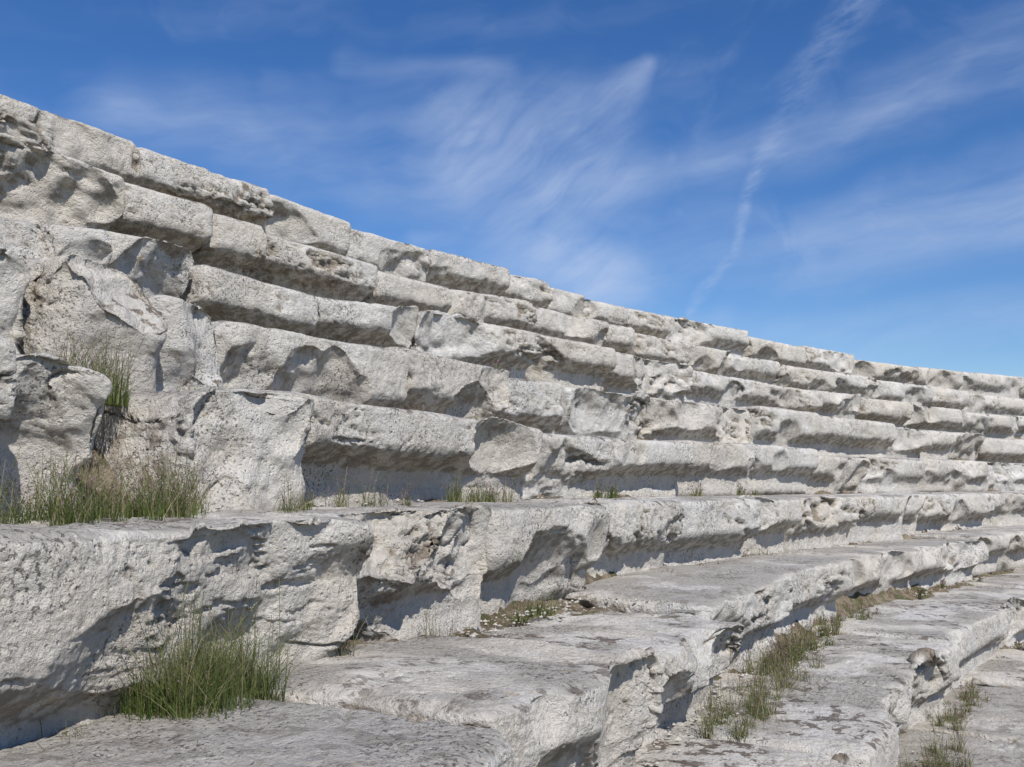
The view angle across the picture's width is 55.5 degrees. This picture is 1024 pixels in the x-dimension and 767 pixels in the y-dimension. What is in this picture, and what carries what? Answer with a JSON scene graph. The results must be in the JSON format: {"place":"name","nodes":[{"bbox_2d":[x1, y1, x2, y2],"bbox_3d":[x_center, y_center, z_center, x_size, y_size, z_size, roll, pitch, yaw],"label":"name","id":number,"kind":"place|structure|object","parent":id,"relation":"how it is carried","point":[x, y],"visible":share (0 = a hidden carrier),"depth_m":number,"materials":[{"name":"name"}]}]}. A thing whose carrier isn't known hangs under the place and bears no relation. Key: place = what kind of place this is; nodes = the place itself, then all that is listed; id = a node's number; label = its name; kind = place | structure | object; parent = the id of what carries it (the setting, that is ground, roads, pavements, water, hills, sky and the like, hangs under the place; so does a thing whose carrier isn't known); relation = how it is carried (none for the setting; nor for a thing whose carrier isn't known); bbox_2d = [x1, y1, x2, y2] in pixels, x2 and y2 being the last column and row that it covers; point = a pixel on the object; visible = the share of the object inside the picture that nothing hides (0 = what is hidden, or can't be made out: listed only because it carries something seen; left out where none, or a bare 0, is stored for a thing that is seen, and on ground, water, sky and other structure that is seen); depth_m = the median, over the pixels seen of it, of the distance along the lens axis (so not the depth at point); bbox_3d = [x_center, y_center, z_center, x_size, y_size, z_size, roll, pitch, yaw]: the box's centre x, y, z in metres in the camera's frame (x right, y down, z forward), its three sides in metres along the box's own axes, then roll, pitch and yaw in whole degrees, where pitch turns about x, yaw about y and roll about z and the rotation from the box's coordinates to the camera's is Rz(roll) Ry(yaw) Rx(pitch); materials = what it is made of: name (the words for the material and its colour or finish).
{"place":"outdoors","nodes":[
{"label":"outdoors","id":0,"kind":"place"},
{"bbox_2d":[0,0,1023,378],"label":"sky","id":1,"kind":"structure","parent":0,"point":[845,176],"materials":[{"name":"blue"}]},
{"bbox_2d":[76,378,1022,734],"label":"earth bank","id":2,"kind":"structure","parent":0,"point":[846,604],"depth_m":5.14,"materials":[{"name":"soil"}]},
{"bbox_2d":[36,716,96,751],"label":"grass tuft","id":3,"kind":"object","parent":2,"relation":"on","point":[62,734],"visible":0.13,"depth_m":2.07,"materials":[{"name":"green plant"}]},
{"bbox_2d":[0,491,1023,749],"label":"stone seating row","id":4,"kind":"object","parent":2,"relation":"on","point":[74,597],"visible":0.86,"depth_m":2.92,"materials":[{"name":"stone"}]},
{"bbox_2d":[0,444,231,525],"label":"grass tuft","id":5,"kind":"object","parent":4,"relation":"on","point":[175,505],"visible":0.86,"depth_m":2.53,"materials":[{"name":"green plant"}]},
{"bbox_2d":[268,476,332,512],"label":"grass tuft","id":6,"kind":"object","parent":4,"relation":"on","point":[308,504],"visible":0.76,"depth_m":3.44,"materials":[{"name":"green plant"}]},
{"bbox_2d":[305,466,413,506],"bbox_3d":[-0.590,0.446,4.139,0.212,0.182,0.678,-2,-6,31],"label":"grass tuft","id":7,"kind":"object","parent":4,"relation":"on","point":[343,503],"visible":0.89,"depth_m":4.13,"materials":[{"name":"green plant"}]},
{"bbox_2d":[440,470,519,502],"bbox_3d":[-0.141,0.528,5.010,0.262,0.176,0.700,-2,-6,28],"label":"grass tuft","id":8,"kind":"object","parent":4,"relation":"on","point":[485,496],"visible":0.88,"depth_m":4.92,"materials":[{"name":"green plant"}]},
{"bbox_2d":[592,482,621,498],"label":"grass tuft","id":9,"kind":"object","parent":4,"relation":"on","point":[610,496],"visible":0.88,"depth_m":6.33,"materials":[{"name":"green plant"}]},
{"bbox_2d":[687,482,759,495],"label":"grass tuft","id":10,"kind":"object","parent":4,"relation":"on","point":[700,492],"visible":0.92,"depth_m":8.64,"materials":[{"name":"green plant"}]},
{"bbox_2d":[0,525,1023,766],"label":"stone seating row","id":11,"kind":"object","parent":2,"relation":"on","point":[620,680],"visible":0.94,"depth_m":2.88,"materials":[{"name":"stone"}]},
{"bbox_2d":[101,577,364,721],"bbox_3d":[-0.734,0.649,2.393,0.715,0.347,0.707,1,-5,0],"label":"grass tuft","id":12,"kind":"object","parent":11,"relation":"on","point":[209,686],"visible":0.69,"depth_m":2.25,"materials":[{"name":"green plant"}]},
{"bbox_2d":[328,613,371,658],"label":"grass tuft","id":13,"kind":"object","parent":11,"relation":"on","point":[348,648],"visible":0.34,"depth_m":2.97,"materials":[{"name":"green plant"}]},
{"bbox_2d":[410,606,461,636],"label":"grass tuft","id":14,"kind":"object","parent":11,"relation":"on","point":[431,632],"visible":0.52,"depth_m":3.57,"materials":[{"name":"green plant"}]},
{"bbox_2d":[506,586,567,623],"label":"grass tuft","id":15,"kind":"object","parent":11,"relation":"on","point":[536,614],"visible":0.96,"depth_m":4.41,"materials":[{"name":"green plant"}]},
{"bbox_2d":[697,546,772,564],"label":"grass tuft","id":16,"kind":"object","parent":11,"relation":"on","point":[754,554],"visible":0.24,"depth_m":7.54,"materials":[{"name":"green plant"}]},
{"bbox_2d":[0,337,1023,517],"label":"stone seating row","id":17,"kind":"object","parent":2,"relation":"on","point":[257,446],"visible":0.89,"depth_m":4.47,"materials":[{"name":"stone"}]},
{"bbox_2d":[13,326,184,406],"bbox_3d":[-1.504,-0.071,3.391,0.508,0.281,0.593,-2,-6,28],"label":"grass tuft","id":18,"kind":"object","parent":17,"relation":"on","point":[118,397],"visible":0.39,"depth_m":3.42,"materials":[{"name":"green plant"}]},
{"bbox_2d":[174,375,253,391],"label":"grass tuft","id":19,"kind":"object","parent":17,"relation":"on","point":[197,384],"visible":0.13,"depth_m":4.23,"materials":[{"name":"green plant"}]},
{"bbox_2d":[407,403,427,410],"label":"grass tuft","id":20,"kind":"object","parent":17,"relation":"on","point":[422,405],"visible":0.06,"depth_m":5.87,"materials":[{"name":"green plant"}]},
{"bbox_2d":[471,409,519,421],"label":"grass tuft","id":21,"kind":"object","parent":17,"relation":"on","point":[476,415],"visible":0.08,"depth_m":6.47,"materials":[{"name":"green plant"}]},
{"bbox_2d":[0,247,1023,463],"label":"stone seating row","id":22,"kind":"object","parent":2,"relation":"on","point":[58,296],"visible":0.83,"depth_m":5.47,"materials":[{"name":"stone"}]},
{"bbox_2d":[491,358,515,376],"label":"grass tuft","id":23,"kind":"object","parent":22,"relation":"on","point":[494,365],"visible":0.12,"depth_m":7.97,"materials":[{"name":"green plant"}]},
{"bbox_2d":[0,216,1023,438],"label":"stone seating row","id":24,"kind":"object","parent":2,"relation":"on","point":[150,266],"visible":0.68,"depth_m":7.88,"materials":[{"name":"stone"}]},
{"bbox_2d":[0,133,1023,415],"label":"stone seating row","id":25,"kind":"object","parent":2,"relation":"on","point":[40,187],"visible":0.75,"depth_m":7.46,"materials":[{"name":"stone"}]},
{"bbox_2d":[0,94,1023,399],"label":"stone seating row","id":26,"kind":"object","parent":2,"relation":"on","point":[264,208],"visible":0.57,"depth_m":9.45,"materials":[{"name":"stone"}]},
{"bbox_2d":[16,491,1023,766],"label":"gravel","id":27,"kind":"structure","parent":2,"relation":"on","point":[474,635],"depth_m":4.45,"materials":[{"name":"stone"}]},
{"bbox_2d":[633,566,1023,766],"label":"stone seating row","id":28,"kind":"object","parent":2,"relation":"on","point":[914,662],"visible":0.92,"depth_m":5.00,"materials":[{"name":"stone"}]},
{"bbox_2d":[679,647,838,742],"bbox_3d":[1.121,1.368,4.453,0.504,0.242,1.394,-3,-7,38],"label":"grass tuft","id":29,"kind":"object","parent":28,"relation":"on","point":[753,706],"visible":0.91,"depth_m":4.24,"materials":[{"name":"green plant"}]},
{"bbox_2d":[738,617,837,675],"bbox_3d":[1.676,1.490,5.613,0.463,0.236,1.446,-2,-6,29],"label":"grass tuft","id":30,"kind":"object","parent":28,"relation":"on","point":[788,647],"visible":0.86,"depth_m":5.38,"materials":[{"name":"green plant"}]},
{"bbox_2d":[807,603,880,636],"bbox_3d":[2.370,1.680,7.031,0.367,0.145,1.436,-2,-6,32],"label":"grass tuft","id":31,"kind":"object","parent":28,"relation":"on","point":[836,617],"visible":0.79,"depth_m":6.89,"materials":[{"name":"green plant"}]},
{"bbox_2d":[916,577,982,597],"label":"grass tuft","id":32,"kind":"object","parent":28,"relation":"on","point":[920,592],"visible":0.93,"depth_m":9.15,"materials":[{"name":"green plant"}]},
{"bbox_2d":[897,641,1023,766],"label":"stone seating row","id":33,"kind":"object","parent":2,"relation":"on","point":[998,720],"visible":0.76,"depth_m":5.83,"materials":[{"name":"stone"}]},
{"bbox_2d":[897,721,979,766],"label":"grass tuft","id":34,"kind":"object","parent":33,"relation":"on","point":[935,750],"visible":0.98,"depth_m":4.98,"materials":[{"name":"green plant"}]},
{"bbox_2d":[923,679,990,732],"bbox_3d":[2.922,2.045,6.304,0.337,0.160,1.486,-3,-6,34],"label":"grass tuft","id":35,"kind":"object","parent":33,"relation":"on","point":[968,696],"visible":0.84,"depth_m":6.11,"materials":[{"name":"green plant"}]},
{"bbox_2d":[996,640,1023,657],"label":"grass tuft","id":36,"kind":"object","parent":33,"relation":"on","point":[1021,647],"visible":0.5,"depth_m":8.50,"materials":[{"name":"green plant"}]}
]}

